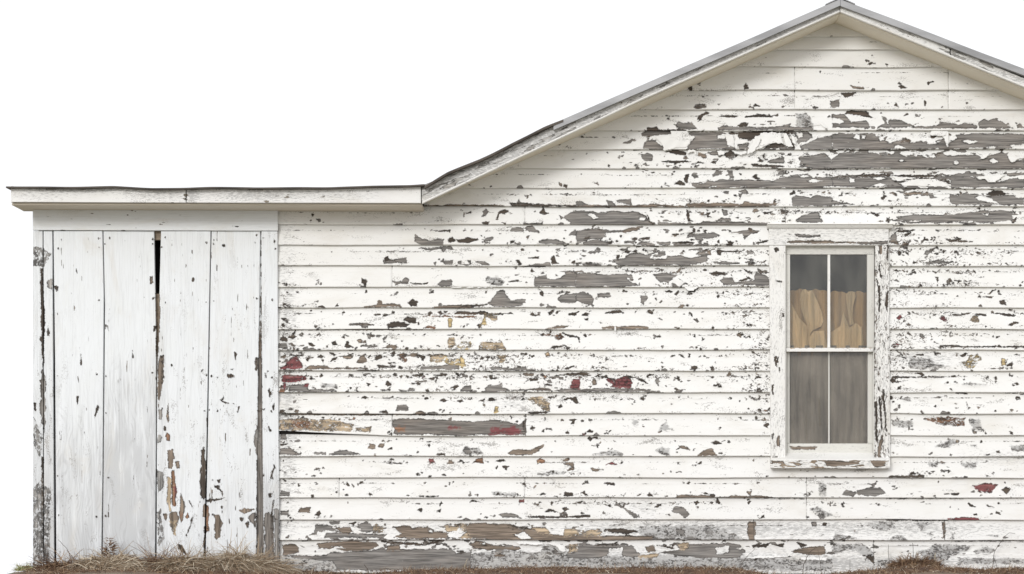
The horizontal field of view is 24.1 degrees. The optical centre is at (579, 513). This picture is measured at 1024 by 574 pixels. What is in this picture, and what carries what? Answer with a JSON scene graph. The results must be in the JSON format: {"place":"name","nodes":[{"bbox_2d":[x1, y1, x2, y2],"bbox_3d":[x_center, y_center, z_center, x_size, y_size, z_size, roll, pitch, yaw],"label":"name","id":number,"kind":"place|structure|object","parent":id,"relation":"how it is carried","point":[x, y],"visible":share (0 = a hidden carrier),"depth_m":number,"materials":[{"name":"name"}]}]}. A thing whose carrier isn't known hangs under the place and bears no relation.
{"place":"outdoors","nodes":[
{"label":"outdoors","id":0,"kind":"place"},
{"bbox_2d":[0,0,1023,573],"label":"sky","id":1,"kind":"structure","parent":0,"point":[126,93],"materials":[{"name":"white"}]},
{"bbox_2d":[9,561,1023,573],"bbox_3d":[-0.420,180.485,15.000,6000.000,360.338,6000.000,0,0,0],"label":"ground","id":2,"kind":"structure","parent":0,"point":[492,571],"depth_m":14.48,"materials":[{"name":"brown plant"}]},
{"bbox_2d":[10,561,35,571],"bbox_3d":[-3.410,0.334,14.801,0.184,0.086,0.127,0,0,-21],"label":"green grass tuft","id":3,"kind":"object","parent":2,"relation":"on","point":[18,568],"visible":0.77,"depth_m":14.79,"materials":[{"name":"green plant"}]},
{"bbox_2d":[7,548,108,572],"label":"dry grass clump","id":4,"kind":"object","parent":2,"relation":"on","point":[53,565],"visible":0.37,"depth_m":14.75,"materials":[{"name":"brown plant"}]},
{"bbox_2d":[58,540,156,571],"bbox_3d":[-2.879,0.270,14.718,0.719,0.212,0.474,0,0,0],"label":"dry grass clump","id":5,"kind":"object","parent":2,"relation":"on","point":[116,561],"visible":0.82,"depth_m":14.67,"materials":[{"name":"plant"}]},
{"bbox_2d":[100,535,119,557],"bbox_3d":[-2.912,0.239,14.863,0.179,0.221,0.108,0,0,0],"label":"seed head tuft","id":6,"kind":"object","parent":2,"relation":"on","point":[112,549],"visible":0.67,"depth_m":14.86,"materials":[{"name":"brown plant"}]},
{"bbox_2d":[124,532,215,570],"bbox_3d":[-2.553,0.248,14.729,0.768,0.264,0.452,0,0,0],"label":"dry grass clump","id":7,"kind":"object","parent":2,"relation":"on","point":[149,559],"visible":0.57,"depth_m":14.73,"materials":[{"name":"brown plant"}]},
{"bbox_2d":[140,533,221,572],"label":"dry grass clump","id":8,"kind":"object","parent":2,"relation":"on","point":[188,565],"visible":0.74,"depth_m":14.65,"materials":[{"name":"plant"}]},
{"bbox_2d":[187,530,295,573],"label":"dry grass clump","id":9,"kind":"object","parent":2,"relation":"on","point":[243,561],"visible":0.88,"depth_m":14.65,"materials":[{"name":"plant"}]},
{"bbox_2d":[250,541,307,573],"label":"dry grass clump","id":10,"kind":"object","parent":2,"relation":"on","point":[289,564],"visible":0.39,"depth_m":14.78,"materials":[{"name":"plant"}]},
{"bbox_2d":[6,0,1023,573],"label":"farmhouse","id":11,"kind":"object","parent":2,"relation":"on","point":[564,342],"visible":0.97,"depth_m":14.98,"materials":[{"name":"white paint"}]},
{"bbox_2d":[54,231,260,562],"bbox_3d":[-2.635,-0.699,14.983,1.289,2.124,0.035,0,0,0],"label":"door","id":12,"kind":"structure","parent":11,"relation":"in","point":[130,411],"depth_m":14.97,"materials":[{"name":"white paint"}]},
{"bbox_2d":[790,289,826,347],"bbox_3d":[1.444,-1.214,15.071,0.239,0.389,0.013,0,0,0],"label":"curtain","id":13,"kind":"object","parent":11,"relation":"hanging from","point":[800,332],"visible":1,"depth_m":15.07,"materials":[{"name":"beige fabric"}]},
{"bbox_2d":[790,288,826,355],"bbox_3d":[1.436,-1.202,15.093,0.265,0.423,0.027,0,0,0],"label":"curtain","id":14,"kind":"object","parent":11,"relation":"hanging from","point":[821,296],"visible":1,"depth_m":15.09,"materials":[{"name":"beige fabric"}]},
{"bbox_2d":[790,345,827,442],"bbox_3d":[1.429,-0.716,15.074,0.277,0.676,0.038,0,0,0],"label":"curtain","id":15,"kind":"object","parent":11,"relation":"hanging from","point":[808,398],"visible":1,"depth_m":15.07,"materials":[{"name":"grey fabric"}]},
{"bbox_2d":[767,223,892,467],"bbox_3d":[1.562,-1.042,15.022,0.780,1.528,0.215,0,0,0],"label":"window","id":16,"kind":"structure","parent":11,"relation":"in","point":[785,239],"depth_m":14.96,"materials":[{"name":"paint"}]},
{"bbox_2d":[830,291,863,347],"bbox_3d":[1.685,-1.208,15.071,0.213,0.375,0.013,0,0,0],"label":"curtain","id":17,"kind":"object","parent":11,"relation":"hanging from","point":[843,334],"visible":1,"depth_m":15.07,"materials":[{"name":"beige fabric"}]},
{"bbox_2d":[830,345,866,442],"bbox_3d":[1.711,-0.716,15.075,0.281,0.676,0.039,0,0,0],"label":"curtain","id":18,"kind":"object","parent":11,"relation":"hanging from","point":[848,397],"visible":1,"depth_m":15.07,"materials":[{"name":"grey fabric"}]},
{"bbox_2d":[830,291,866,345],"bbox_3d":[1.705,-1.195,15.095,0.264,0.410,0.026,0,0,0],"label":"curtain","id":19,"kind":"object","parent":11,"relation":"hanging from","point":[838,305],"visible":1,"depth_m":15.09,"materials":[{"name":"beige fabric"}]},
{"bbox_2d":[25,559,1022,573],"bbox_3d":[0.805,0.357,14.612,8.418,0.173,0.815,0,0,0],"label":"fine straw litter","id":20,"kind":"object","parent":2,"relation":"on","point":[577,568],"visible":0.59,"depth_m":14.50,"materials":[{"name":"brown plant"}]},
{"bbox_2d":[298,565,1019,573],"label":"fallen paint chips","id":21,"kind":"object","parent":2,"relation":"on","point":[636,568],"visible":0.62,"depth_m":14.86,"materials":[{"name":"white paint"}]},
{"bbox_2d":[883,552,947,568],"bbox_3d":[2.080,0.287,14.826,0.437,0.132,0.258,0,0,0],"label":"dry grass clump","id":22,"kind":"object","parent":2,"relation":"on","point":[907,560],"visible":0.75,"depth_m":14.80,"materials":[{"name":"brown plant"}]}
]}

